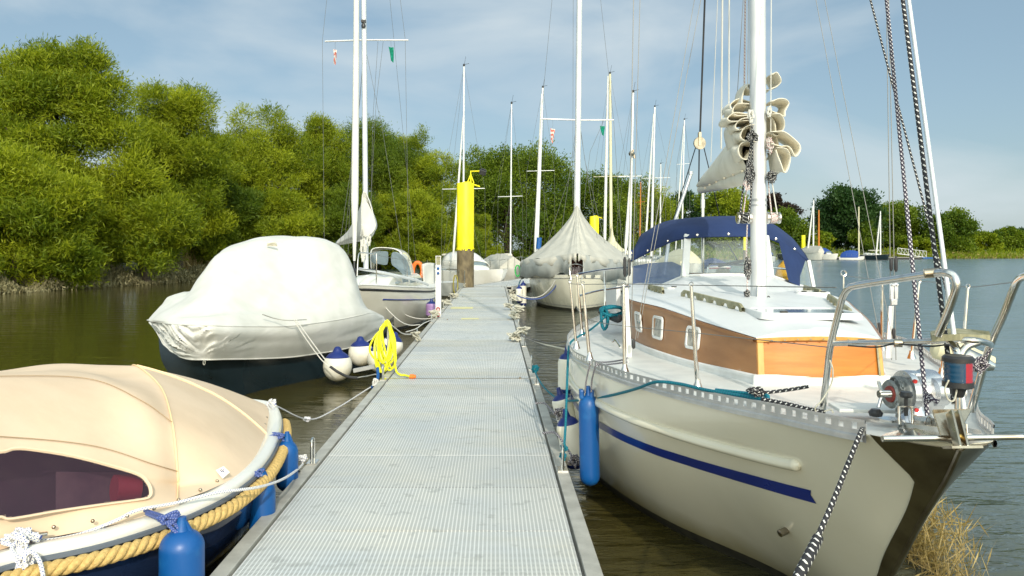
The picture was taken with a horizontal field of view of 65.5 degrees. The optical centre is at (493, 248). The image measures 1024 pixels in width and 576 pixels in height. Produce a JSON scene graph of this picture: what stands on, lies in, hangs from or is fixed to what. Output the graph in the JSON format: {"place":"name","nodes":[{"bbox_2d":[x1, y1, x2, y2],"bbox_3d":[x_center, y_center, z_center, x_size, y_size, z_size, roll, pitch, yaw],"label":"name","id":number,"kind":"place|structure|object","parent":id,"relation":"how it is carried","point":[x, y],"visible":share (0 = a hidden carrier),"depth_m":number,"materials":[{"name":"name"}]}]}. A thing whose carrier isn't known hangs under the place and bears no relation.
{"place":"outdoors","nodes":[
{"label":"outdoors","id":0,"kind":"place"},
{"bbox_2d":[2,250,700,279],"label":"river bank","id":1,"kind":"structure","parent":0,"point":[156,271],"depth_m":52.51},
{"bbox_2d":[0,135,115,289],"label":"willow tree","id":2,"kind":"object","parent":1,"relation":"on","point":[43,200],"visible":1,"depth_m":37.89,"materials":[{"name":"green plant"}]},
{"bbox_2d":[0,32,204,280],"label":"willow tree","id":3,"kind":"object","parent":1,"relation":"on","point":[40,84],"visible":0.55,"depth_m":43.01,"materials":[{"name":"green plant"}]},
{"bbox_2d":[0,259,211,293],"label":"undergrowth","id":4,"kind":"object","parent":1,"relation":"on","point":[121,277],"visible":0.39,"depth_m":44.23,"materials":[{"name":"brown plant"}]},
{"bbox_2d":[147,247,216,272],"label":"reeds","id":5,"kind":"object","parent":1,"relation":"on","point":[186,263],"visible":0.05,"depth_m":54.25,"materials":[{"name":"plant"}]},
{"bbox_2d":[119,74,246,269],"bbox_3d":[-21.085,-4.678,53.139,9.726,14.084,9.328,0,0,0],"label":"willow tree","id":6,"kind":"object","parent":1,"relation":"on","point":[197,157],"visible":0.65,"depth_m":51.61,"materials":[{"name":"green plant"}]},
{"bbox_2d":[183,176,275,270],"bbox_3d":[-19.412,-1.703,57.867,7.651,8.112,7.625,0,0,-20],"label":"willow bush","id":7,"kind":"object","parent":1,"relation":"on","point":[245,203],"visible":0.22,"depth_m":56.12,"materials":[{"name":"green plant"}]},
{"bbox_2d":[214,130,275,230],"bbox_3d":[-19.700,-3.278,60.139,6.393,11.324,6.133,0,0,28],"label":"willow tree","id":8,"kind":"object","parent":1,"relation":"on","point":[241,178],"visible":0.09,"depth_m":59.09,"materials":[{"name":"green plant"}]},
{"bbox_2d":[218,99,335,241],"bbox_3d":[-18.382,-4.609,62.986,11.556,14.504,10.896,0,0,0],"label":"willow tree","id":9,"kind":"object","parent":1,"relation":"on","point":[273,154],"visible":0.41,"depth_m":61.99,"materials":[{"name":"green plant"}]},
{"bbox_2d":[474,213,503,257],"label":"shrub","id":10,"kind":"object","parent":1,"relation":"on","point":[483,221],"visible":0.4,"depth_m":83.46,"materials":[{"name":"green plant"}]},
{"bbox_2d":[351,244,663,268],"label":"tall grass","id":11,"kind":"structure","parent":1,"relation":"on","point":[523,252],"depth_m":107.11,"materials":[{"name":"green plant"}]},
{"bbox_2d":[445,137,583,258],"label":"round tree","id":12,"kind":"object","parent":1,"relation":"on","point":[484,201],"visible":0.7,"depth_m":96.95,"materials":[{"name":"green plant"}]},
{"bbox_2d":[548,164,642,249],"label":"round tree","id":13,"kind":"object","parent":1,"relation":"on","point":[599,193],"visible":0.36,"depth_m":105.88,"materials":[{"name":"green plant"}]},
{"bbox_2d":[613,172,683,256],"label":"round tree","id":14,"kind":"object","parent":1,"relation":"on","point":[667,208],"visible":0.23,"depth_m":114.03,"materials":[{"name":"green plant"}]},
{"bbox_2d":[655,196,692,255],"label":"shrub","id":15,"kind":"object","parent":1,"relation":"on","point":[678,241],"visible":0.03,"depth_m":120.52,"materials":[{"name":"green plant"}]},
{"bbox_2d":[0,258,1023,575],"bbox_3d":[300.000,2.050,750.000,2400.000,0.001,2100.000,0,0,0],"label":"water","id":16,"kind":"structure","parent":0,"point":[100,326],"depth_m":14.23,"materials":[{"name":"liquid"}]},
{"bbox_2d":[0,364,291,575],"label":"launch","id":17,"kind":"object","parent":16,"relation":"on","point":[84,447],"visible":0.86,"depth_m":4.38,"materials":[{"name":"beige"}]},
{"bbox_2d":[0,527,41,548],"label":"rope knot","id":18,"kind":"object","parent":17,"relation":"attached to","point":[24,537],"visible":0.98,"depth_m":3.67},
{"bbox_2d":[15,547,33,569],"bbox_3d":[-2.135,1.419,3.623,0.079,0.110,0.105,0,0,0],"label":"rope knot","id":19,"kind":"object","parent":17,"relation":"attached to","point":[24,563],"visible":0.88,"depth_m":3.60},
{"bbox_2d":[10,540,45,575],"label":"mooring rope","id":20,"kind":"object","parent":17,"relation":"hanging from","point":[36,555],"visible":1,"depth_m":3.60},
{"bbox_2d":[0,450,148,516],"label":"window","id":21,"kind":"structure","parent":17,"relation":"in","point":[31,482],"depth_m":3.96,"materials":[{"name":"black plastic"}]},
{"bbox_2d":[39,463,303,541],"bbox_3d":[-1.579,1.485,4.841,0.559,0.343,2.476,0,0,18],"label":"mooring rope","id":22,"kind":"object","parent":17,"relation":"attached to","point":[185,500],"visible":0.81,"depth_m":4.21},
{"bbox_2d":[159,515,204,575],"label":"cylinder fender","id":23,"kind":"object","parent":17,"relation":"hanging from","point":[182,552],"visible":0.98,"depth_m":3.89,"materials":[{"name":"plastic"}]},
{"bbox_2d":[156,510,180,525],"bbox_3d":[-1.614,1.339,3.955,0.105,0.063,0.086,0,0,0],"label":"rope knot","id":24,"kind":"object","parent":23,"relation":"attached to","point":[170,518],"visible":0.98,"depth_m":3.94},
{"bbox_2d":[249,468,275,529],"bbox_3d":[-1.454,1.597,5.000,0.161,0.437,0.161,0,0,0],"label":"cylinder fender","id":25,"kind":"object","parent":17,"relation":"hanging from","point":[264,502],"visible":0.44,"depth_m":4.93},
{"bbox_2d":[276,431,297,490],"bbox_3d":[-1.493,1.535,5.750,0.156,0.430,0.156,0,0,0],"label":"cylinder fender","id":26,"kind":"object","parent":17,"relation":"hanging from","point":[290,465],"visible":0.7,"depth_m":5.69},
{"bbox_2d":[277,387,370,419],"bbox_3d":[-1.768,1.569,8.508,0.133,0.464,3.234,0,0,8],"label":"mooring rope","id":27,"kind":"object","parent":17,"relation":"attached to","point":[326,413],"visible":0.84,"depth_m":8.47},
{"bbox_2d":[91,171,210,282],"bbox_3d":[-19.845,-1.164,46.067,6.802,7.140,5.674,0,0,0],"label":"willow bush","id":28,"kind":"object","parent":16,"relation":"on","point":[194,233],"visible":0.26,"depth_m":45.17,"materials":[{"name":"green plant"}]},
{"bbox_2d":[147,236,393,394],"bbox_3d":[-3.651,1.142,13.531,3.323,2.744,6.998,0,0,0],"label":"motorboat","id":29,"kind":"object","parent":16,"relation":"on","point":[226,321],"visible":0.91,"depth_m":11.72,"materials":[{"name":"fabric"}]},
{"bbox_2d":[323,346,351,380],"bbox_3d":[-2.366,1.740,12.050,0.434,0.524,0.434,0,0,0],"label":"ball fender","id":30,"kind":"object","parent":29,"relation":"hanging from","point":[338,358],"visible":0.94,"depth_m":11.91,"materials":[{"name":"white"}]},
{"bbox_2d":[348,336,371,365],"bbox_3d":[-2.140,1.646,12.800,0.398,0.480,0.397,0,0,0],"label":"ball fender","id":31,"kind":"object","parent":29,"relation":"hanging from","point":[358,351],"visible":0.88,"depth_m":12.65,"materials":[{"name":"white"}]},
{"bbox_2d":[367,340,393,371],"bbox_3d":[-1.791,1.700,12.600,0.428,0.518,0.428,0,0,0],"label":"ball fender","id":32,"kind":"object","parent":29,"relation":"hanging from","point":[370,360],"visible":0.2,"depth_m":12.47,"materials":[{"name":"white"}]},
{"bbox_2d":[384,332,402,355],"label":"ball fender","id":33,"kind":"object","parent":29,"relation":"hanging from","point":[399,345],"visible":0.41,"depth_m":13.51,"materials":[{"name":"white"}]},
{"bbox_2d":[236,184,327,240],"bbox_3d":[-15.947,-1.277,59.289,7.360,7.274,7.409,0,0,0],"label":"willow bush","id":34,"kind":"object","parent":16,"relation":"on","point":[283,206],"visible":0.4,"depth_m":57.85,"materials":[{"name":"green plant"}]},
{"bbox_2d":[275,111,351,242],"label":"willow tree","id":35,"kind":"object","parent":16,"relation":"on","point":[327,132],"visible":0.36,"depth_m":66.77,"materials":[{"name":"green plant"}]},
{"bbox_2d":[304,179,388,265],"bbox_3d":[-12.680,-1.778,65.853,7.788,8.307,7.334,0,0,0],"label":"willow bush","id":36,"kind":"object","parent":16,"relation":"on","point":[338,201],"visible":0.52,"depth_m":64.49,"materials":[{"name":"green plant"}]},
{"bbox_2d":[310,115,441,269],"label":"willow tree","id":37,"kind":"object","parent":16,"relation":"on","point":[378,157],"visible":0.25,"depth_m":73.63,"materials":[{"name":"green plant"}]},
{"bbox_2d":[322,0,434,330],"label":"sailing boat","id":38,"kind":"object","parent":16,"relation":"on","point":[404,292],"visible":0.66,"depth_m":20.29,"materials":[{"name":"paint"}]},
{"bbox_2d":[368,129,431,231],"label":"willow tree","id":39,"kind":"object","parent":16,"relation":"on","point":[401,138],"visible":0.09,"depth_m":78.46,"materials":[{"name":"green plant"}]},
{"bbox_2d":[210,364,602,575],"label":"pontoon walkway","id":40,"kind":"structure","parent":16,"relation":"on","point":[408,476],"depth_m":5.33,"materials":[{"name":"grey metal"}]},
{"bbox_2d":[567,454,579,468],"bbox_3d":[0.630,1.645,6.194,0.115,0.119,0.096,0,0,0],"label":"rope knot","id":41,"kind":"object","parent":40,"relation":"attached to","point":[575,462],"visible":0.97,"depth_m":6.17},
{"bbox_2d":[563,315,606,443],"bbox_3d":[0.776,1.091,7.119,0.172,0.859,2.303,0,0,16],"label":"mooring rope","id":42,"kind":"object","parent":40,"relation":"attached to","point":[567,376],"visible":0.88,"depth_m":6.31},
{"bbox_2d":[357,185,456,268],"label":"willow bush","id":43,"kind":"object","parent":16,"relation":"on","point":[432,222],"visible":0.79,"depth_m":68.42,"materials":[{"name":"green plant"}]},
{"bbox_2d":[388,123,472,264],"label":"willow tree","id":44,"kind":"object","parent":16,"relation":"on","point":[429,167],"visible":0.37,"depth_m":73.05,"materials":[{"name":"green plant"}]},
{"bbox_2d":[441,269,464,297],"bbox_3d":[-2.052,1.606,34.815,1.598,1.488,3.642,0,0,0],"label":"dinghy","id":45,"kind":"object","parent":16,"relation":"on","point":[446,288],"visible":0.34,"depth_m":33.25,"materials":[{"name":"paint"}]},
{"bbox_2d":[384,314,534,377],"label":"pontoon walkway","id":46,"kind":"structure","parent":16,"relation":"on","point":[447,348],"depth_m":12.67,"materials":[{"name":"grey metal"}]},
{"bbox_2d":[353,327,390,372],"bbox_3d":[-1.653,1.331,10.780,0.496,0.677,0.181,0,0,0],"label":"hose hanger","id":47,"kind":"object","parent":46,"relation":"attached to","point":[364,368],"visible":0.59,"depth_m":10.72,"materials":[{"name":"metal"}]},
{"bbox_2d":[373,320,408,376],"bbox_3d":[-1.275,1.308,10.511,0.678,0.717,0.325,0,0,34],"label":"water hose","id":48,"kind":"object","parent":47,"relation":"hanging from","point":[389,352],"visible":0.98,"depth_m":10.60,"materials":[{"name":"yellow"}]},
{"bbox_2d":[506,330,521,341],"bbox_3d":[0.363,1.554,14.306,0.289,0.206,0.410,0,0,23],"label":"rope knot","id":49,"kind":"object","parent":46,"relation":"on","point":[513,336],"visible":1,"depth_m":14.24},
{"bbox_2d":[449,208,485,257],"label":"willow bush","id":50,"kind":"object","parent":16,"relation":"on","point":[477,244],"visible":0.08,"depth_m":77.07,"materials":[{"name":"green plant"}]},
{"bbox_2d":[456,168,486,287],"bbox_3d":[-0.977,-0.126,34.600,1.318,6.752,0.788,0,0,0],"label":"mooring pile","id":51,"kind":"object","parent":16,"relation":"in","point":[465,227],"visible":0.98,"depth_m":34.28,"materials":[{"name":"metal"}]},
{"bbox_2d":[437,57,507,284],"bbox_3d":[-1.511,-4.139,43.992,2.918,12.979,7.048,0,0,-22],"label":"sailing boat","id":52,"kind":"object","parent":16,"relation":"on","point":[484,273],"visible":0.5,"depth_m":43.41,"materials":[{"name":"paint"}]},
{"bbox_2d":[433,294,517,319],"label":"pontoon walkway","id":53,"kind":"structure","parent":16,"relation":"on","point":[477,308],"depth_m":21.84,"materials":[{"name":"grey metal"}]},
{"bbox_2d":[435,256,440,316],"bbox_3d":[-1.355,0.911,19.372,0.135,1.483,0.175,0,0,0],"label":"power pedestal","id":54,"kind":"object","parent":53,"relation":"on","point":[437,287],"visible":0.81,"depth_m":19.34,"materials":[{"name":"white plastic"}]},
{"bbox_2d":[456,285,508,297],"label":"pontoon walkway","id":55,"kind":"structure","parent":16,"relation":"on","point":[488,291],"depth_m":31.06,"materials":[{"name":"grey metal"}]},
{"bbox_2d":[474,278,530,293],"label":"pontoon walkway","id":56,"kind":"structure","parent":16,"relation":"on","point":[512,284],"depth_m":38.23,"materials":[{"name":"grey metal"}]},
{"bbox_2d":[484,98,522,280],"bbox_3d":[0.305,-3.464,49.289,2.521,11.629,7.000,0,0,-20],"label":"sailing boat","id":57,"kind":"object","parent":16,"relation":"on","point":[513,262],"visible":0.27,"depth_m":47.95,"materials":[{"name":"paint"}]},
{"bbox_2d":[516,83,554,278],"bbox_3d":[2.691,-4.048,48.209,2.800,12.795,8.500,0,0,8],"label":"sailing boat","id":58,"kind":"object","parent":16,"relation":"on","point":[537,204],"visible":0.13,"depth_m":48.92,"materials":[{"name":"paint"}]},
{"bbox_2d":[525,203,589,258],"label":"willow bush","id":59,"kind":"object","parent":16,"relation":"on","point":[552,232],"visible":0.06,"depth_m":101.50,"materials":[{"name":"green plant"}]},
{"bbox_2d":[519,0,627,311],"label":"sailing boat","id":60,"kind":"object","parent":16,"relation":"on","point":[571,239],"visible":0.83,"depth_m":27.05,"materials":[{"name":"paint"}]},
{"bbox_2d":[590,216,601,233],"bbox_3d":[7.874,0.336,62.027,0.913,5.827,0.756,0,0,-20],"label":"mooring pile","id":61,"kind":"object","parent":16,"relation":"in","point":[595,223],"visible":0.1,"depth_m":61.69,"materials":[{"name":"metal"}]},
{"bbox_2d":[593,65,628,239],"bbox_3d":[6.907,-4.588,50.522,3.314,13.876,9.050,0,0,0],"label":"sailing boat","id":62,"kind":"object","parent":16,"relation":"on","point":[610,176],"visible":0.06,"depth_m":49.91,"materials":[{"name":"paint"}]},
{"bbox_2d":[608,226,631,253],"bbox_3d":[7.334,-0.532,49.600,2.500,1.723,6.400,0,0,0],"label":"sail","id":63,"kind":"object","parent":62,"relation":"on","point":[612,240],"visible":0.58,"depth_m":49.04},
{"bbox_2d":[615,85,646,291],"bbox_3d":[6.430,-3.067,41.523,3.078,10.835,9.052,0,0,0],"label":"sailing boat","id":64,"kind":"object","parent":16,"relation":"on","point":[626,251],"visible":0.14,"depth_m":40.43,"materials":[{"name":"paint"}]},
{"bbox_2d":[631,103,670,265],"bbox_3d":[11.330,-4.346,59.524,3.650,13.392,9.055,0,0,0],"label":"sailing boat","id":65,"kind":"object","parent":16,"relation":"on","point":[640,261],"visible":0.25,"depth_m":58.91,"materials":[{"name":"paint"}]},
{"bbox_2d":[646,160,665,259],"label":"sailing boat","id":66,"kind":"object","parent":16,"relation":"on","point":[659,250],"visible":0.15,"depth_m":83.94,"materials":[{"name":"paint"}]},
{"bbox_2d":[652,114,690,261],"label":"sailing boat","id":67,"kind":"object","parent":16,"relation":"on","point":[683,146],"visible":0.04,"depth_m":67.94,"materials":[{"name":"paint"}]},
{"bbox_2d":[653,249,700,275],"bbox_3d":[13.059,1.168,56.250,2.940,2.364,8.500,0,0,0],"label":"sailing boat","id":68,"kind":"object","parent":16,"relation":"on","point":[675,256],"visible":0.25,"depth_m":52.85,"materials":[{"name":"paint"}]},
{"bbox_2d":[704,258,730,272],"bbox_3d":[17.906,1.541,65.250,2.521,1.618,6.500,0,0,0],"label":"sailing boat","id":69,"kind":"object","parent":16,"relation":"on","point":[712,268],"visible":0.41,"depth_m":63.30,"materials":[{"name":"paint"}]},
{"bbox_2d":[565,0,1023,575],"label":"sailing boat","id":70,"kind":"object","parent":16,"relation":"on","point":[751,482],"visible":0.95,"depth_m":4.90,"materials":[{"name":"paint"}]},
{"bbox_2d":[558,346,569,393],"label":"cylinder fender","id":71,"kind":"object","parent":70,"relation":"hanging from","point":[562,363],"visible":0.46,"depth_m":7.54,"materials":[{"name":"white"}]},
{"bbox_2d":[552,387,575,422],"bbox_3d":[0.638,1.423,7.200,0.227,0.347,0.188,0,0,0],"label":"cylinder fender","id":72,"kind":"object","parent":70,"relation":"hanging from","point":[558,400],"visible":0.5,"depth_m":7.14,"materials":[{"name":"white"}]},
{"bbox_2d":[557,408,579,469],"bbox_3d":[0.635,1.550,6.500,0.248,0.496,0.202,0,0,0],"label":"cylinder fender","id":73,"kind":"object","parent":70,"relation":"hanging from","point":[572,437],"visible":0.63,"depth_m":6.42,"materials":[{"name":"white"}]},
{"bbox_2d":[579,386,599,485],"bbox_3d":[0.705,1.386,5.900,0.157,0.742,0.148,0,0,0],"label":"cylinder fender","id":74,"kind":"object","parent":70,"relation":"hanging from","point":[589,455],"visible":0.97,"depth_m":5.84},
{"bbox_2d":[599,305,621,330],"bbox_3d":[1.223,0.706,8.195,0.282,0.261,0.184,0,0,0],"label":"rope coil","id":75,"kind":"object","parent":70,"relation":"on","point":[606,308],"visible":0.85,"depth_m":8.13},
{"bbox_2d":[534,369,769,401],"bbox_3d":[0.776,1.129,6.784,0.322,0.824,5.855,0,0,-8],"label":"mooring rope","id":76,"kind":"object","parent":70,"relation":"attached to","point":[742,394],"visible":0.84,"depth_m":4.47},
{"bbox_2d":[746,386,766,396],"bbox_3d":[1.312,0.714,3.981,0.090,0.052,0.083,0,0,0],"label":"rope knot","id":77,"kind":"object","parent":76,"relation":"attached to","point":[757,391],"visible":1,"depth_m":3.96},
{"bbox_2d":[767,385,808,393],"bbox_3d":[1.388,0.721,4.057,0.409,0.095,0.064,0,0,38],"label":"mooring rope","id":78,"kind":"object","parent":70,"relation":"attached to","point":[788,389],"visible":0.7,"depth_m":4.00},
{"bbox_2d":[761,397,824,412],"bbox_3d":[1.414,0.742,3.773,0.030,0.023,0.352,0,0,-31],"label":"mooring rope","id":79,"kind":"object","parent":70,"relation":"attached to","point":[769,400],"visible":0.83,"depth_m":3.79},
{"bbox_2d":[816,427,864,534],"bbox_3d":[1.234,0.890,2.878,0.038,0.358,0.859,0,0,38],"label":"mooring rope","id":80,"kind":"object","parent":70,"relation":"attached to","point":[831,505],"visible":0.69,"depth_m":2.89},
{"bbox_2d":[792,533,822,575],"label":"mooring rope","id":81,"kind":"object","parent":80,"relation":"attached to","point":[803,566],"visible":1,"depth_m":2.58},
{"bbox_2d":[885,0,928,415],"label":"halyard","id":82,"kind":"object","parent":70,"relation":"attached to","point":[914,287],"visible":0.85,"depth_m":3.42,"materials":[{"name":"fabric"}]},
{"bbox_2d":[869,0,945,291],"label":"halyard","id":83,"kind":"object","parent":70,"relation":"attached to","point":[904,129],"visible":0.73,"depth_m":4.78,"materials":[{"name":"white fabric"}]},
{"bbox_2d":[901,0,953,404],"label":"forestay","id":84,"kind":"object","parent":70,"relation":"attached to","point":[925,177],"visible":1,"depth_m":3.37,"materials":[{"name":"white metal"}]},
{"bbox_2d":[881,409,1023,450],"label":"anchor","id":85,"kind":"object","parent":70,"relation":"attached to","point":[950,424],"visible":1,"depth_m":2.70,"materials":[{"name":"silver metal"}]},
{"bbox_2d":[777,199,816,259],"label":"sailing boat","id":86,"kind":"object","parent":16,"relation":"on","point":[780,256],"visible":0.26,"depth_m":146.85,"materials":[{"name":"paint"}]},
{"bbox_2d":[802,209,823,259],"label":"sailing boat","id":87,"kind":"object","parent":16,"relation":"on","point":[814,252],"visible":0.67,"depth_m":142.01,"materials":[{"name":"paint"}]},
{"bbox_2d":[822,248,837,259],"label":"motorboat","id":88,"kind":"object","parent":16,"relation":"on","point":[828,255],"visible":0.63,"depth_m":145.07,"materials":[{"name":"paint"}]},
{"bbox_2d":[839,206,863,259],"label":"sailing boat","id":89,"kind":"object","parent":16,"relation":"on","point":[850,255],"visible":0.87,"depth_m":143.81,"materials":[{"name":"paint"}]},
{"bbox_2d":[860,210,889,259],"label":"sailing boat","id":90,"kind":"object","parent":16,"relation":"on","point":[870,256],"visible":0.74,"depth_m":144.88,"materials":[{"name":"paint"}]},
{"bbox_2d":[903,494,994,575],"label":"drifted reeds","id":91,"kind":"object","parent":16,"relation":"in","point":[922,556],"visible":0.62,"depth_m":4.95,"materials":[{"name":"plant"}]},
{"bbox_2d":[0,0,1023,249],"label":"sky","id":92,"kind":"structure","parent":0,"point":[971,52],"materials":[{"name":"blue"}]},
{"bbox_2d":[664,171,692,261],"bbox_3d":[3.491,-0.509,15.581,0.320,2.091,1.324,0,0,38],"label":"pole","id":93,"kind":"object","parent":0,"point":[690,173],"visible":0.74,"depth_m":15.97,"materials":[{"name":"metal"}]},
{"bbox_2d":[697,248,1023,258],"bbox_3d":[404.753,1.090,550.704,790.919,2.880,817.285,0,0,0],"label":"bank","id":94,"kind":"structure","parent":0,"point":[878,249],"depth_m":233.67,"materials":[{"name":"green plant"}]},
{"bbox_2d":[668,189,704,239],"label":"broadleaf tree","id":95,"kind":"object","parent":94,"relation":"on","point":[688,204],"visible":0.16,"depth_m":188.13,"materials":[{"name":"green plant"}]},
{"bbox_2d":[691,237,742,252],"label":"shrub","id":96,"kind":"object","parent":94,"relation":"on","point":[722,243],"visible":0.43,"depth_m":158.18,"materials":[{"name":"green plant"}]},
{"bbox_2d":[689,186,748,249],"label":"broadleaf tree","id":97,"kind":"object","parent":94,"relation":"on","point":[728,202],"visible":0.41,"depth_m":170.06,"materials":[{"name":"green plant"}]},
{"bbox_2d":[735,237,780,252],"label":"shrub","id":98,"kind":"object","parent":94,"relation":"on","point":[774,245],"visible":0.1,"depth_m":163.63,"materials":[{"name":"green plant"}]},
{"bbox_2d":[767,190,805,215],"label":"copper beech","id":99,"kind":"object","parent":94,"relation":"on","point":[779,200],"visible":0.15,"depth_m":198.42,"materials":[{"name":"plant"}]},
{"bbox_2d":[768,205,816,246],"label":"broadleaf tree","id":100,"kind":"object","parent":94,"relation":"on","point":[791,221],"visible":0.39,"depth_m":164.84,"materials":[{"name":"green plant"}]},
{"bbox_2d":[806,230,836,250],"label":"shrub","id":101,"kind":"object","parent":94,"relation":"on","point":[827,238],"visible":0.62,"depth_m":163.86,"materials":[{"name":"green plant"}]},
{"bbox_2d":[804,180,888,251],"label":"oak tree","id":102,"kind":"object","parent":94,"relation":"on","point":[838,217],"visible":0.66,"depth_m":169.19,"materials":[{"name":"green plant"}]},
{"bbox_2d":[690,246,1023,259],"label":"bank reeds","id":103,"kind":"object","parent":94,"relation":"on","point":[838,252],"visible":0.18,"depth_m":164.76,"materials":[{"name":"green plant"}]},
{"bbox_2d":[692,251,1023,259],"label":"dry reeds","id":104,"kind":"object","parent":94,"relation":"on","point":[896,255],"visible":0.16,"depth_m":165.06,"materials":[{"name":"plant"}]},
{"bbox_2d":[847,219,881,252],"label":"shrub","id":105,"kind":"object","parent":94,"relation":"on","point":[867,240],"visible":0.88,"depth_m":164.23,"materials":[{"name":"green plant"}]},
{"bbox_2d":[878,199,927,250],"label":"broadleaf tree","id":106,"kind":"object","parent":94,"relation":"on","point":[898,210],"visible":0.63,"depth_m":178.60,"materials":[{"name":"green plant"}]},
{"bbox_2d":[895,235,939,252],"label":"shrub","id":107,"kind":"object","parent":94,"relation":"on","point":[921,243],"visible":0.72,"depth_m":170.84,"materials":[{"name":"green plant"}]},
{"bbox_2d":[920,204,982,253],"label":"broadleaf tree","id":108,"kind":"object","parent":94,"relation":"on","point":[959,228],"visible":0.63,"depth_m":172.16,"materials":[{"name":"green plant"}]},
{"bbox_2d":[972,230,1005,252],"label":"shrub","id":109,"kind":"object","parent":94,"relation":"on","point":[988,240],"visible":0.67,"depth_m":180.26,"materials":[{"name":"green plant"}]},
{"bbox_2d":[991,226,1023,251],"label":"broadleaf tree","id":110,"kind":"object","parent":94,"relation":"on","point":[1013,237],"visible":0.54,"depth_m":202.88,"materials":[{"name":"green plant"}]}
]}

